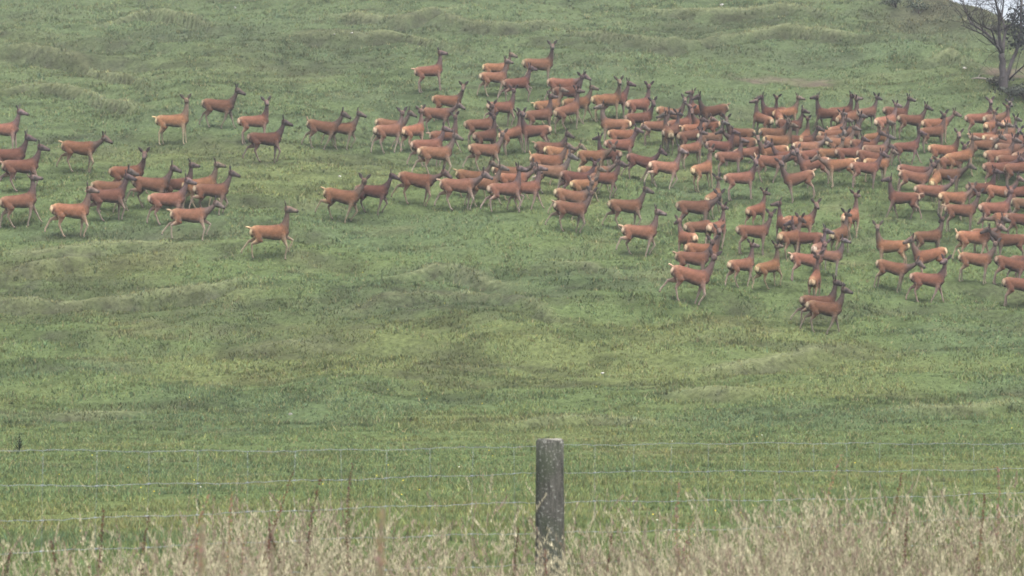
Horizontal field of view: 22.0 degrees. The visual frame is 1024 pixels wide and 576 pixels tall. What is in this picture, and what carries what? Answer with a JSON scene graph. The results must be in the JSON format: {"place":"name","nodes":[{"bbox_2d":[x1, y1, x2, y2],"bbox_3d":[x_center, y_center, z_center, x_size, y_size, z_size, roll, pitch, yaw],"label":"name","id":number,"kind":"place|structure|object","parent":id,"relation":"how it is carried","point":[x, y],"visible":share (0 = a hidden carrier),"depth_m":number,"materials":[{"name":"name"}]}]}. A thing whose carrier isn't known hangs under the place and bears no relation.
{"place":"outdoors","nodes":[
{"label":"outdoors","id":0,"kind":"place"},
{"bbox_2d":[0,0,1023,575],"bbox_3d":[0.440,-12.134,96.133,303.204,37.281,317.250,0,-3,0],"label":"ground","id":1,"kind":"structure","parent":0,"point":[502,292],"depth_m":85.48,"materials":[{"name":"green plant"}]},
{"bbox_2d":[0,104,28,148],"bbox_3d":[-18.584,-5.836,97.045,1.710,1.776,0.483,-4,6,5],"label":"deer","id":2,"kind":"object","parent":1,"relation":"on","point":[11,129],"visible":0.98,"depth_m":96.90},
{"bbox_2d":[0,129,36,180],"bbox_3d":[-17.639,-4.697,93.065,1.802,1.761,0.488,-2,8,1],"label":"deer","id":3,"kind":"object","parent":1,"relation":"on","point":[19,153],"visible":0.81,"depth_m":92.92},
{"bbox_2d":[0,171,42,227],"bbox_3d":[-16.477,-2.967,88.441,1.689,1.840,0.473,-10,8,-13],"label":"deer","id":4,"kind":"object","parent":1,"relation":"on","point":[10,204],"visible":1,"depth_m":88.35},
{"bbox_2d":[0,139,50,191],"bbox_3d":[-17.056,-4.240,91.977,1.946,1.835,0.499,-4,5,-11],"label":"deer","id":5,"kind":"object","parent":1,"relation":"on","point":[10,168],"visible":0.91,"depth_m":91.85},
{"bbox_2d":[44,181,99,236],"bbox_3d":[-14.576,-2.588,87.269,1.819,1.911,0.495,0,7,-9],"label":"deer","id":6,"kind":"object","parent":1,"relation":"on","point":[61,211],"visible":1,"depth_m":87.17},
{"bbox_2d":[56,130,112,172],"bbox_3d":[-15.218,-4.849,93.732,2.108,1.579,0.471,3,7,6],"label":"deer","id":7,"kind":"object","parent":1,"relation":"on","point":[85,148],"visible":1,"depth_m":93.58},
{"bbox_2d":[85,168,136,221],"bbox_3d":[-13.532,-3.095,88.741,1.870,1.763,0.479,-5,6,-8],"label":"deer","id":8,"kind":"object","parent":1,"relation":"on","point":[116,195],"visible":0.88,"depth_m":88.63},
{"bbox_2d":[89,164,138,212],"bbox_3d":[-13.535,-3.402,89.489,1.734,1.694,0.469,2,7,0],"label":"deer","id":9,"kind":"object","parent":1,"relation":"on","point":[101,185],"visible":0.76,"depth_m":89.35},
{"bbox_2d":[108,147,149,196],"bbox_3d":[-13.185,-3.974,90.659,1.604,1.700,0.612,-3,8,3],"label":"deer","id":10,"kind":"object","parent":1,"relation":"on","point":[116,173],"visible":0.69,"depth_m":90.61},
{"bbox_2d":[125,159,181,207],"bbox_3d":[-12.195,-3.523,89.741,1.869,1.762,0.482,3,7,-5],"label":"deer","id":11,"kind":"object","parent":1,"relation":"on","point":[141,185],"visible":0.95,"depth_m":89.61},
{"bbox_2d":[146,173,196,224],"bbox_3d":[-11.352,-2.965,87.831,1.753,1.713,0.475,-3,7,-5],"label":"deer","id":12,"kind":"object","parent":1,"relation":"on","point":[157,201],"visible":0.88,"depth_m":87.70},
{"bbox_2d":[152,93,191,144],"bbox_3d":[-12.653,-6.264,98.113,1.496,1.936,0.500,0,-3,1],"label":"deer","id":13,"kind":"object","parent":1,"relation":"on","point":[164,122],"visible":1,"depth_m":97.93},
{"bbox_2d":[161,195,225,240],"bbox_3d":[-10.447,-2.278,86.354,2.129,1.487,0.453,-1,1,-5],"label":"deer","id":14,"kind":"object","parent":1,"relation":"on","point":[178,216],"visible":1,"depth_m":86.22},
{"bbox_2d":[181,157,225,208],"bbox_3d":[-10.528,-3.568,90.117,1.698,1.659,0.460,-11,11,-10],"label":"deer","id":15,"kind":"object","parent":1,"relation":"on","point":[211,178],"visible":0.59,"depth_m":90.03},
{"bbox_2d":[189,165,240,215],"bbox_3d":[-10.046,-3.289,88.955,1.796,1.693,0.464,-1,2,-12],"label":"deer","id":16,"kind":"object","parent":1,"relation":"on","point":[203,191],"visible":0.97,"depth_m":88.84},
{"bbox_2d":[199,83,245,128],"bbox_3d":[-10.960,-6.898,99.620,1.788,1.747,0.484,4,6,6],"label":"deer","id":17,"kind":"object","parent":1,"relation":"on","point":[209,105],"visible":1,"depth_m":99.49},
{"bbox_2d":[237,96,270,143],"bbox_3d":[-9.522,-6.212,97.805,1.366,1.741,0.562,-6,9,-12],"label":"deer","id":18,"kind":"object","parent":1,"relation":"on","point":[247,122],"visible":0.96,"depth_m":97.76},
{"bbox_2d":[242,115,292,162],"bbox_3d":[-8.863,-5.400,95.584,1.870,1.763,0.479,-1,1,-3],"label":"deer","id":19,"kind":"object","parent":1,"relation":"on","point":[257,139],"visible":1,"depth_m":95.46},
{"bbox_2d":[241,200,298,258],"bbox_3d":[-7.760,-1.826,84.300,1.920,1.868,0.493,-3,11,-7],"label":"deer","id":20,"kind":"object","parent":1,"relation":"on","point":[260,233],"visible":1,"depth_m":84.19},
{"bbox_2d":[301,107,350,149],"bbox_3d":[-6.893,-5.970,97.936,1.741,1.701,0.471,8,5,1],"label":"deer","id":21,"kind":"object","parent":1,"relation":"on","point":[314,126],"visible":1,"depth_m":97.81},
{"bbox_2d":[315,173,370,222],"bbox_3d":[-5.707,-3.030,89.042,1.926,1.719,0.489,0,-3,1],"label":"deer","id":22,"kind":"object","parent":1,"relation":"on","point":[332,196],"visible":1,"depth_m":88.86},
{"bbox_2d":[321,107,366,149],"bbox_3d":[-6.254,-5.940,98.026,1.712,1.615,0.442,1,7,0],"label":"deer","id":23,"kind":"object","parent":1,"relation":"on","point":[348,129],"visible":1,"depth_m":97.92},
{"bbox_2d":[354,169,399,214],"bbox_3d":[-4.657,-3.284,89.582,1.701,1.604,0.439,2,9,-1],"label":"deer","id":24,"kind":"object","parent":1,"relation":"on","point":[378,191],"visible":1,"depth_m":89.46},
{"bbox_2d":[374,506,386,575],"bbox_3d":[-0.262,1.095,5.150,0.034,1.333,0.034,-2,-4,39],"label":"grass spike","id":25,"kind":"object","parent":1,"relation":"on","point":[380,561],"depth_m":5.18,"materials":[{"name":"beige plant"}]},
{"bbox_2d":[371,106,407,153],"bbox_3d":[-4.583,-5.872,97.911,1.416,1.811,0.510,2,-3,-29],"label":"deer","id":26,"kind":"object","parent":1,"relation":"on","point":[382,132],"visible":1,"depth_m":97.73},
{"bbox_2d":[400,104,425,151],"bbox_3d":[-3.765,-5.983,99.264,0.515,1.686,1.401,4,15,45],"label":"deer","id":27,"kind":"object","parent":1,"relation":"on","point":[411,131],"visible":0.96,"depth_m":99.12},
{"bbox_2d":[391,164,452,205],"bbox_3d":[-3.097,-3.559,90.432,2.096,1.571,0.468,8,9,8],"label":"deer","id":28,"kind":"object","parent":1,"relation":"on","point":[426,182],"visible":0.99,"depth_m":90.29},
{"bbox_2d":[406,122,451,165],"bbox_3d":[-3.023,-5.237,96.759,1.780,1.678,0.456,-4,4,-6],"label":"deer","id":29,"kind":"object","parent":1,"relation":"on","point":[415,145],"visible":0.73,"depth_m":96.65},
{"bbox_2d":[411,47,447,92],"bbox_3d":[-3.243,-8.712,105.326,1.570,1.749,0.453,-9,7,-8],"label":"deer","id":30,"kind":"object","parent":1,"relation":"on","point":[436,69],"visible":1,"depth_m":105.21},
{"bbox_2d":[411,128,463,176],"bbox_3d":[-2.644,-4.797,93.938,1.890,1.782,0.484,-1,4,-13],"label":"deer","id":31,"kind":"object","parent":1,"relation":"on","point":[426,154],"visible":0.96,"depth_m":93.83},
{"bbox_2d":[421,98,465,132],"bbox_3d":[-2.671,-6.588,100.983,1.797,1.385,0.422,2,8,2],"label":"deer","id":32,"kind":"object","parent":1,"relation":"on","point":[443,114],"visible":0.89,"depth_m":100.85},
{"bbox_2d":[431,81,468,120],"bbox_3d":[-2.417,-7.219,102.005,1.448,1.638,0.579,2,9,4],"label":"deer","id":33,"kind":"object","parent":1,"relation":"on","point":[439,101],"visible":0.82,"depth_m":101.96},
{"bbox_2d":[434,166,493,210],"bbox_3d":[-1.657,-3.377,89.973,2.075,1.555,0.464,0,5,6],"label":"deer","id":34,"kind":"object","parent":1,"relation":"on","point":[448,186],"visible":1,"depth_m":89.83},
{"bbox_2d":[463,99,496,145],"bbox_3d":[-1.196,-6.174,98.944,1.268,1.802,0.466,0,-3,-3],"label":"deer","id":35,"kind":"object","parent":1,"relation":"on","point":[472,126],"visible":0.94,"depth_m":98.79},
{"bbox_2d":[462,128,507,172],"bbox_3d":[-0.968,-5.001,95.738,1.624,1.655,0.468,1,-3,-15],"label":"deer","id":36,"kind":"object","parent":1,"relation":"on","point":[476,150],"visible":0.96,"depth_m":95.59},
{"bbox_2d":[472,111,498,143],"bbox_3d":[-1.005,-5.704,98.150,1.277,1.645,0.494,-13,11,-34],"label":"deer","id":37,"kind":"object","parent":1,"relation":"on","point":[480,137],"visible":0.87,"depth_m":98.03},
{"bbox_2d":[464,160,509,206],"bbox_3d":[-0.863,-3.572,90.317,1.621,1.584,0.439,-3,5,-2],"label":"deer","id":38,"kind":"object","parent":1,"relation":"on","point":[483,183],"visible":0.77,"depth_m":90.21},
{"bbox_2d":[477,56,513,96],"bbox_3d":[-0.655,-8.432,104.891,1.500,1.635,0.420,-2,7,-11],"label":"deer","id":39,"kind":"object","parent":1,"relation":"on","point":[486,78],"visible":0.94,"depth_m":104.79},
{"bbox_2d":[483,85,517,126],"bbox_3d":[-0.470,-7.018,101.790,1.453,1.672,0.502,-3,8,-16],"label":"deer","id":40,"kind":"object","parent":1,"relation":"on","point":[507,107],"visible":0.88,"depth_m":101.70},
{"bbox_2d":[480,161,528,211],"bbox_3d":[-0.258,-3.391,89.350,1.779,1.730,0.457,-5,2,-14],"label":"deer","id":41,"kind":"object","parent":1,"relation":"on","point":[497,190],"visible":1,"depth_m":89.27},
{"bbox_2d":[0,438,1023,575],"bbox_3d":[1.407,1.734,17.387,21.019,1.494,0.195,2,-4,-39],"label":"wire fence","id":42,"kind":"object","parent":1,"relation":"on","point":[549,514],"visible":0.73,"depth_m":16.38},
{"bbox_2d":[498,108,525,155],"bbox_3d":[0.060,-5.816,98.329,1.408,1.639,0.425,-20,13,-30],"label":"deer","id":43,"kind":"object","parent":1,"relation":"on","point":[515,132],"visible":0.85,"depth_m":98.23},
{"bbox_2d":[497,62,537,101],"bbox_3d":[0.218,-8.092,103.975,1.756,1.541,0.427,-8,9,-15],"label":"deer","id":44,"kind":"object","parent":1,"relation":"on","point":[522,82],"visible":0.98,"depth_m":103.91},
{"bbox_2d":[507,161,547,209],"bbox_3d":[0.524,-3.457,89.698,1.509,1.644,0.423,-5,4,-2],"label":"deer","id":45,"kind":"object","parent":1,"relation":"on","point":[533,187],"visible":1,"depth_m":89.61},
{"bbox_2d":[516,107,551,152],"bbox_3d":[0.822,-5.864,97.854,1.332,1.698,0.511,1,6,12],"label":"deer","id":46,"kind":"object","parent":1,"relation":"on","point":[541,131],"visible":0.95,"depth_m":97.81},
{"bbox_2d":[521,40,556,86],"bbox_3d":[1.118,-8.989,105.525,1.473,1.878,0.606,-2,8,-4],"label":"deer","id":47,"kind":"object","parent":1,"relation":"on","point":[544,64],"visible":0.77,"depth_m":105.49},
{"bbox_2d":[524,90,557,134],"bbox_3d":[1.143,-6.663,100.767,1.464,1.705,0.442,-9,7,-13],"label":"deer","id":48,"kind":"object","parent":1,"relation":"on","point":[532,116],"visible":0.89,"depth_m":100.65},
{"bbox_2d":[528,138,575,183],"bbox_3d":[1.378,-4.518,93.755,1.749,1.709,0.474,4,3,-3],"label":"deer","id":49,"kind":"object","parent":1,"relation":"on","point":[552,160],"visible":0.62,"depth_m":93.62},
{"bbox_2d":[531,149,578,193],"bbox_3d":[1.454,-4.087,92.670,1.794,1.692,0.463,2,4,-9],"label":"deer","id":50,"kind":"object","parent":1,"relation":"on","point":[553,172],"visible":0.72,"depth_m":92.57},
{"bbox_2d":[544,69,591,100],"bbox_3d":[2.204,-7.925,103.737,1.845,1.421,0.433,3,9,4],"label":"deer","id":51,"kind":"object","parent":1,"relation":"on","point":[552,83],"visible":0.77,"depth_m":103.59},
{"bbox_2d":[553,85,584,132],"bbox_3d":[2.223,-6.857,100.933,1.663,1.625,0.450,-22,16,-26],"label":"deer","id":52,"kind":"object","parent":1,"relation":"on","point":[565,111],"visible":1,"depth_m":100.81},
{"bbox_2d":[545,186,597,232],"bbox_3d":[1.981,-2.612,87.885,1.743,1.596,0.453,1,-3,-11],"label":"deer","id":53,"kind":"object","parent":1,"relation":"on","point":[563,208],"visible":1,"depth_m":87.74},
{"bbox_2d":[547,175,598,219],"bbox_3d":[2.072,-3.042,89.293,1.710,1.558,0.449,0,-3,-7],"label":"deer","id":54,"kind":"object","parent":1,"relation":"on","point":[562,194],"visible":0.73,"depth_m":89.12},
{"bbox_2d":[558,157,600,190],"bbox_3d":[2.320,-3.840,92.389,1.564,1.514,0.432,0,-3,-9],"label":"deer","id":55,"kind":"object","parent":1,"relation":"on","point":[567,176],"visible":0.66,"depth_m":92.22},
{"bbox_2d":[569,162,606,204],"bbox_3d":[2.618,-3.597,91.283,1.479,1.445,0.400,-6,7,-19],"label":"deer","id":56,"kind":"object","parent":1,"relation":"on","point":[578,185],"visible":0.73,"depth_m":91.14},
{"bbox_2d":[577,140,617,166],"bbox_3d":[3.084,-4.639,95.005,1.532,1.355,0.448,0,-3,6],"label":"deer","id":57,"kind":"object","parent":1,"relation":"on","point":[583,156],"visible":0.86,"depth_m":94.86},
{"bbox_2d":[590,75,623,121],"bbox_3d":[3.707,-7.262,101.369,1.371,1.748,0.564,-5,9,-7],"label":"deer","id":58,"kind":"object","parent":1,"relation":"on","point":[614,99],"visible":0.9,"depth_m":101.34},
{"bbox_2d":[590,156,627,199],"bbox_3d":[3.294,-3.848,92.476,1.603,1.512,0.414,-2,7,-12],"label":"deer","id":59,"kind":"object","parent":1,"relation":"on","point":[611,178],"visible":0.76,"depth_m":92.41},
{"bbox_2d":[593,100,631,145],"bbox_3d":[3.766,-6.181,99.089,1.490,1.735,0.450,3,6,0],"label":"deer","id":60,"kind":"object","parent":1,"relation":"on","point":[606,124],"visible":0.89,"depth_m":98.96},
{"bbox_2d":[604,124,643,165],"bbox_3d":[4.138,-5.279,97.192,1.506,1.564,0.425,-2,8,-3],"label":"deer","id":61,"kind":"object","parent":1,"relation":"on","point":[625,144],"visible":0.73,"depth_m":97.08},
{"bbox_2d":[601,182,654,229],"bbox_3d":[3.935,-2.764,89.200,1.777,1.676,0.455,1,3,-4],"label":"deer","id":62,"kind":"object","parent":1,"relation":"on","point":[618,206],"visible":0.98,"depth_m":89.08},
{"bbox_2d":[625,81,653,113],"bbox_3d":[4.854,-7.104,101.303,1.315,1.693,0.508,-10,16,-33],"label":"deer","id":63,"kind":"object","parent":1,"relation":"on","point":[633,105],"visible":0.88,"depth_m":101.15},
{"bbox_2d":[624,96,656,136],"bbox_3d":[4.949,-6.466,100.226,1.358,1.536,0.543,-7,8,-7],"label":"deer","id":64,"kind":"object","parent":1,"relation":"on","point":[633,118],"visible":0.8,"depth_m":100.18},
{"bbox_2d":[616,204,666,256],"bbox_3d":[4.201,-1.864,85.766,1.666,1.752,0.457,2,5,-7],"label":"deer","id":65,"kind":"object","parent":1,"relation":"on","point":[646,232],"visible":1,"depth_m":85.66},
{"bbox_2d":[621,144,667,182],"bbox_3d":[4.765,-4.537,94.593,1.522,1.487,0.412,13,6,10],"label":"deer","id":66,"kind":"object","parent":1,"relation":"on","point":[633,159],"visible":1,"depth_m":94.49},
{"bbox_2d":[644,144,688,189],"bbox_3d":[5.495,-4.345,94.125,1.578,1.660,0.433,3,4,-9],"label":"deer","id":67,"kind":"object","parent":1,"relation":"on","point":[657,167],"visible":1,"depth_m":94.03},
{"bbox_2d":[674,214,697,251],"bbox_3d":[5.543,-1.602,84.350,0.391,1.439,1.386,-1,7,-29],"label":"deer","id":68,"kind":"object","parent":1,"relation":"on","point":[684,237],"visible":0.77,"depth_m":84.28},
{"bbox_2d":[659,248,722,305],"bbox_3d":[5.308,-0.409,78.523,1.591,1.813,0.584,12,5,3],"label":"deer","id":69,"kind":"object","parent":1,"relation":"on","point":[680,274],"visible":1,"depth_m":78.30},
{"bbox_2d":[679,126,707,168],"bbox_3d":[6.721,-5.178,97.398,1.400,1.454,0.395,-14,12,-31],"label":"deer","id":70,"kind":"object","parent":1,"relation":"on","point":[695,147],"visible":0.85,"depth_m":97.30},
{"bbox_2d":[672,235,717,269],"bbox_3d":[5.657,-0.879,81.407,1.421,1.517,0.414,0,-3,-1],"label":"deer","id":71,"kind":"object","parent":1,"relation":"on","point":[684,258],"visible":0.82,"depth_m":81.25},
{"bbox_2d":[675,188,724,228],"bbox_3d":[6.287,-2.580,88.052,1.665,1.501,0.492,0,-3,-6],"label":"deer","id":72,"kind":"object","parent":1,"relation":"on","point":[701,207],"visible":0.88,"depth_m":87.88},
{"bbox_2d":[690,143,714,192],"bbox_3d":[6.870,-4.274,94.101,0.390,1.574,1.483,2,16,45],"label":"deer","id":73,"kind":"object","parent":1,"relation":"on","point":[697,171],"visible":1,"depth_m":93.91},
{"bbox_2d":[684,223,724,274],"bbox_3d":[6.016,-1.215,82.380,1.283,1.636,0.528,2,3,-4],"label":"deer","id":74,"kind":"object","parent":1,"relation":"on","point":[693,247],"visible":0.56,"depth_m":82.34},
{"bbox_2d":[691,90,730,131],"bbox_3d":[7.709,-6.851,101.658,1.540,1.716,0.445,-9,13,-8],"label":"deer","id":75,"kind":"object","parent":1,"relation":"on","point":[714,110],"visible":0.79,"depth_m":101.52},
{"bbox_2d":[705,201,728,248],"bbox_3d":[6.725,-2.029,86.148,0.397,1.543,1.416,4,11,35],"label":"deer","id":76,"kind":"object","parent":1,"relation":"on","point":[710,229],"visible":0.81,"depth_m":86.16},
{"bbox_2d":[705,125,740,165],"bbox_3d":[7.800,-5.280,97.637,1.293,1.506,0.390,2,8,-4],"label":"deer","id":77,"kind":"object","parent":1,"relation":"on","point":[724,146],"visible":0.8,"depth_m":97.53},
{"bbox_2d":[714,135,748,174],"bbox_3d":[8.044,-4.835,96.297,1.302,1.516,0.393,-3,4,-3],"label":"deer","id":78,"kind":"object","parent":1,"relation":"on","point":[731,156],"visible":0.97,"depth_m":96.19},
{"bbox_2d":[723,154,759,199],"bbox_3d":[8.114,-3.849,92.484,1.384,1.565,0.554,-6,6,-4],"label":"deer","id":79,"kind":"object","parent":1,"relation":"on","point":[746,177],"visible":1,"depth_m":92.45},
{"bbox_2d":[725,238,759,287],"bbox_3d":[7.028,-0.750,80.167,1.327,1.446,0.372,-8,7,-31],"label":"deer","id":80,"kind":"object","parent":1,"relation":"on","point":[738,265],"visible":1,"depth_m":80.06},
{"bbox_2d":[735,208,776,254],"bbox_3d":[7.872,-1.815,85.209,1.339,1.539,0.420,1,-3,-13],"label":"deer","id":81,"kind":"object","parent":1,"relation":"on","point":[744,232],"visible":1,"depth_m":85.06},
{"bbox_2d":[745,187,769,224],"bbox_3d":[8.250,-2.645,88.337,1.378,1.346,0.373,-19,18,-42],"label":"deer","id":82,"kind":"object","parent":1,"relation":"on","point":[753,211],"visible":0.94,"depth_m":88.19},
{"bbox_2d":[752,240,783,288],"bbox_3d":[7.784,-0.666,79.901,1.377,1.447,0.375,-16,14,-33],"label":"deer","id":83,"kind":"object","parent":1,"relation":"on","point":[770,266],"visible":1,"depth_m":79.83},
{"bbox_2d":[754,145,796,182],"bbox_3d":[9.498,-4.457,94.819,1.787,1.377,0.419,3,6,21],"label":"deer","id":84,"kind":"object","parent":1,"relation":"on","point":[765,160],"visible":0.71,"depth_m":94.73},
{"bbox_2d":[777,212,806,258],"bbox_3d":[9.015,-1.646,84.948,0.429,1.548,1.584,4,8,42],"label":"deer","id":85,"kind":"object","parent":1,"relation":"on","point":[786,238],"visible":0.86,"depth_m":84.79},
{"bbox_2d":[774,155,815,202],"bbox_3d":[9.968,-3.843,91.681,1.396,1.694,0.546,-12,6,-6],"label":"deer","id":86,"kind":"object","parent":1,"relation":"on","point":[790,180],"visible":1,"depth_m":91.63},
{"bbox_2d":[783,198,821,244],"bbox_3d":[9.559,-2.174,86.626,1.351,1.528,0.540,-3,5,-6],"label":"deer","id":87,"kind":"object","parent":1,"relation":"on","point":[810,218],"visible":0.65,"depth_m":86.61},
{"bbox_2d":[783,217,822,252],"bbox_3d":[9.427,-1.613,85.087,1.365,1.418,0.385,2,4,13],"label":"deer","id":88,"kind":"object","parent":1,"relation":"on","point":[810,237],"visible":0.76,"depth_m":84.96},
{"bbox_2d":[788,238,830,280],"bbox_3d":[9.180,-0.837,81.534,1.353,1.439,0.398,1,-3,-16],"label":"deer","id":89,"kind":"object","parent":1,"relation":"on","point":[799,259],"visible":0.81,"depth_m":81.37},
{"bbox_2d":[790,143,830,188],"bbox_3d":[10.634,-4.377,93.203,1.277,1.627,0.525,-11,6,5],"label":"deer","id":90,"kind":"object","parent":1,"relation":"on","point":[804,165],"visible":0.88,"depth_m":93.17},
{"bbox_2d":[808,250,823,295],"bbox_3d":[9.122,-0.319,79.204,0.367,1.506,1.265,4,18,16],"label":"deer","id":91,"kind":"object","parent":1,"relation":"on","point":[814,280],"visible":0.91,"depth_m":79.07},
{"bbox_2d":[790,275,845,323],"bbox_3d":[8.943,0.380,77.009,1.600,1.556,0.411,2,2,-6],"label":"deer","id":92,"kind":"object","parent":1,"relation":"on","point":[830,297],"visible":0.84,"depth_m":76.94},
{"bbox_2d":[810,91,839,129],"bbox_3d":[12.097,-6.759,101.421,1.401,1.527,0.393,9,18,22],"label":"deer","id":93,"kind":"object","parent":1,"relation":"on","point":[823,113],"visible":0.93,"depth_m":101.36},
{"bbox_2d":[800,282,853,333],"bbox_3d":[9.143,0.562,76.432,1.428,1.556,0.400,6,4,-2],"label":"deer","id":94,"kind":"object","parent":1,"relation":"on","point":[815,308],"visible":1,"depth_m":76.33},
{"bbox_2d":[815,235,850,276],"bbox_3d":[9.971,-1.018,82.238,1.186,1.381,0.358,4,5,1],"label":"deer","id":95,"kind":"object","parent":1,"relation":"on","point":[836,257],"visible":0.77,"depth_m":82.14},
{"bbox_2d":[810,150,858,187],"bbox_3d":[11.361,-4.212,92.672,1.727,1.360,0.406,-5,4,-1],"label":"deer","id":96,"kind":"object","parent":1,"relation":"on","point":[833,165],"visible":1,"depth_m":92.55},
{"bbox_2d":[829,208,851,252],"bbox_3d":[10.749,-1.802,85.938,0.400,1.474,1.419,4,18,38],"label":"deer","id":97,"kind":"object","parent":1,"relation":"on","point":[840,232],"visible":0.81,"depth_m":85.76},
{"bbox_2d":[840,189,860,240],"bbox_3d":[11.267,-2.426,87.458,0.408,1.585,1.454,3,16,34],"label":"deer","id":98,"kind":"object","parent":1,"relation":"on","point":[854,212],"visible":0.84,"depth_m":87.50},
{"bbox_2d":[849,147,889,189],"bbox_3d":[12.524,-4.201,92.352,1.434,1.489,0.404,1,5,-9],"label":"deer","id":99,"kind":"object","parent":1,"relation":"on","point":[858,168],"visible":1,"depth_m":92.23},
{"bbox_2d":[872,220,909,263],"bbox_3d":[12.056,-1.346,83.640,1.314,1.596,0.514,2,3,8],"label":"deer","id":100,"kind":"object","parent":1,"relation":"on","point":[883,246],"visible":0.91,"depth_m":83.61},
{"bbox_2d":[874,255,925,292],"bbox_3d":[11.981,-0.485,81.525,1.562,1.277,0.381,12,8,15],"label":"deer","id":101,"kind":"object","parent":1,"relation":"on","point":[900,270],"visible":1,"depth_m":81.44},
{"bbox_2d":[881,172,922,218],"bbox_3d":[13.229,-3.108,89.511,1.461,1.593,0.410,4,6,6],"label":"deer","id":102,"kind":"object","parent":1,"relation":"on","point":[911,199],"visible":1,"depth_m":89.41},
{"bbox_2d":[891,126,926,165],"bbox_3d":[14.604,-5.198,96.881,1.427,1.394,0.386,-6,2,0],"label":"deer","id":103,"kind":"object","parent":1,"relation":"on","point":[910,146],"visible":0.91,"depth_m":96.78},
{"bbox_2d":[896,101,933,138],"bbox_3d":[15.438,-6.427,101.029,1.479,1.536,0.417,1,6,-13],"label":"deer","id":104,"kind":"object","parent":1,"relation":"on","point":[903,120],"visible":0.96,"depth_m":100.88},
{"bbox_2d":[897,158,939,191],"bbox_3d":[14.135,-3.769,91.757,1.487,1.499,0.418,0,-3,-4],"label":"deer","id":105,"kind":"object","parent":1,"relation":"on","point":[906,176],"visible":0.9,"depth_m":91.60},
{"bbox_2d":[902,232,947,276],"bbox_3d":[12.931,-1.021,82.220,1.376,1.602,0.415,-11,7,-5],"label":"deer","id":106,"kind":"object","parent":1,"relation":"on","point":[928,256],"visible":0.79,"depth_m":82.10},
{"bbox_2d":[905,254,951,302],"bbox_3d":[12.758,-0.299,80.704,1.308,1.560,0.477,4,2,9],"label":"deer","id":107,"kind":"object","parent":1,"relation":"on","point":[935,280],"visible":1,"depth_m":80.64},
{"bbox_2d":[914,212,946,248],"bbox_3d":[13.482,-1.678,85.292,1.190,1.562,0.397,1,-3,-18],"label":"deer","id":108,"kind":"object","parent":1,"relation":"on","point":[922,237],"visible":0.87,"depth_m":85.16},
{"bbox_2d":[920,109,947,152],"bbox_3d":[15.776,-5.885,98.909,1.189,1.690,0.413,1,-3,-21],"label":"deer","id":109,"kind":"object","parent":1,"relation":"on","point":[937,131],"visible":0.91,"depth_m":98.81},
{"bbox_2d":[913,175,957,212],"bbox_3d":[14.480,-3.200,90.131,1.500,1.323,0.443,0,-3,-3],"label":"deer","id":110,"kind":"object","parent":1,"relation":"on","point":[932,190],"visible":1,"depth_m":89.97},
{"bbox_2d":[927,128,963,165],"bbox_3d":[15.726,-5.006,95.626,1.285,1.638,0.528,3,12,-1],"label":"deer","id":111,"kind":"object","parent":1,"relation":"on","point":[935,150],"visible":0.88,"depth_m":95.58},
{"bbox_2d":[931,158,976,191],"bbox_3d":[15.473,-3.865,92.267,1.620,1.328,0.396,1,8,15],"label":"deer","id":112,"kind":"object","parent":1,"relation":"on","point":[952,173],"visible":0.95,"depth_m":92.14},
{"bbox_2d":[938,181,976,219],"bbox_3d":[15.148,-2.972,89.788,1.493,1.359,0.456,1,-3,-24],"label":"deer","id":113,"kind":"object","parent":1,"relation":"on","point":[946,198],"visible":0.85,"depth_m":89.58},
{"bbox_2d":[941,188,983,231],"bbox_3d":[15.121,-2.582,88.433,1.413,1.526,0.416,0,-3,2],"label":"deer","id":114,"kind":"object","parent":1,"relation":"on","point":[965,210],"visible":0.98,"depth_m":88.27},
{"bbox_2d":[944,131,981,175],"bbox_3d":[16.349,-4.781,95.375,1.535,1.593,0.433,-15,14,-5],"label":"deer","id":115,"kind":"object","parent":1,"relation":"on","point":[966,154],"visible":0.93,"depth_m":95.24},
{"bbox_2d":[958,237,1001,284],"bbox_3d":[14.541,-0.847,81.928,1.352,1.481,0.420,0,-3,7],"label":"deer","id":116,"kind":"object","parent":1,"relation":"on","point":[966,259],"visible":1,"depth_m":81.77},
{"bbox_2d":[952,219,1007,258],"bbox_3d":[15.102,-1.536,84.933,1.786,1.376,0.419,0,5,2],"label":"deer","id":117,"kind":"object","parent":1,"relation":"on","point":[964,238],"visible":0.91,"depth_m":84.81},
{"bbox_2d":[939,0,1023,90],"bbox_3d":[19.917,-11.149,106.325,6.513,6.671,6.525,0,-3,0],"label":"bare tree","id":118,"kind":"object","parent":1,"relation":"on","point":[999,44],"visible":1,"depth_m":106.22,"materials":[{"name":"grey plant"}]},
{"bbox_2d":[978,185,1016,228],"bbox_3d":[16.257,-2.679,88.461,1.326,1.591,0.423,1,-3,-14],"label":"deer","id":119,"kind":"object","parent":1,"relation":"on","point":[986,208],"visible":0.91,"depth_m":88.29},
{"bbox_2d":[980,223,1023,255],"bbox_3d":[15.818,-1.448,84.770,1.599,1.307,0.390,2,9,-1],"label":"deer","id":120,"kind":"object","parent":1,"relation":"on","point":[1007,240],"visible":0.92,"depth_m":84.64},
{"bbox_2d":[993,255,1023,284],"bbox_3d":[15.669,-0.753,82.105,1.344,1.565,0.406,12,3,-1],"label":"deer","id":121,"kind":"object","parent":1,"relation":"on","point":[1002,262],"visible":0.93,"depth_m":81.98},
{"bbox_2d":[0,471,1023,575],"bbox_3d":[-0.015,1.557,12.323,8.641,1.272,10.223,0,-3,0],"label":"long dry grass","id":122,"kind":"structure","parent":0,"point":[779,565],"depth_m":14.71,"materials":[{"name":"beige plant"}]},
{"bbox_2d":[953,0,1023,25],"label":"sky","id":123,"kind":"structure","parent":0,"point":[1005,10],"materials":[{"name":"white"}]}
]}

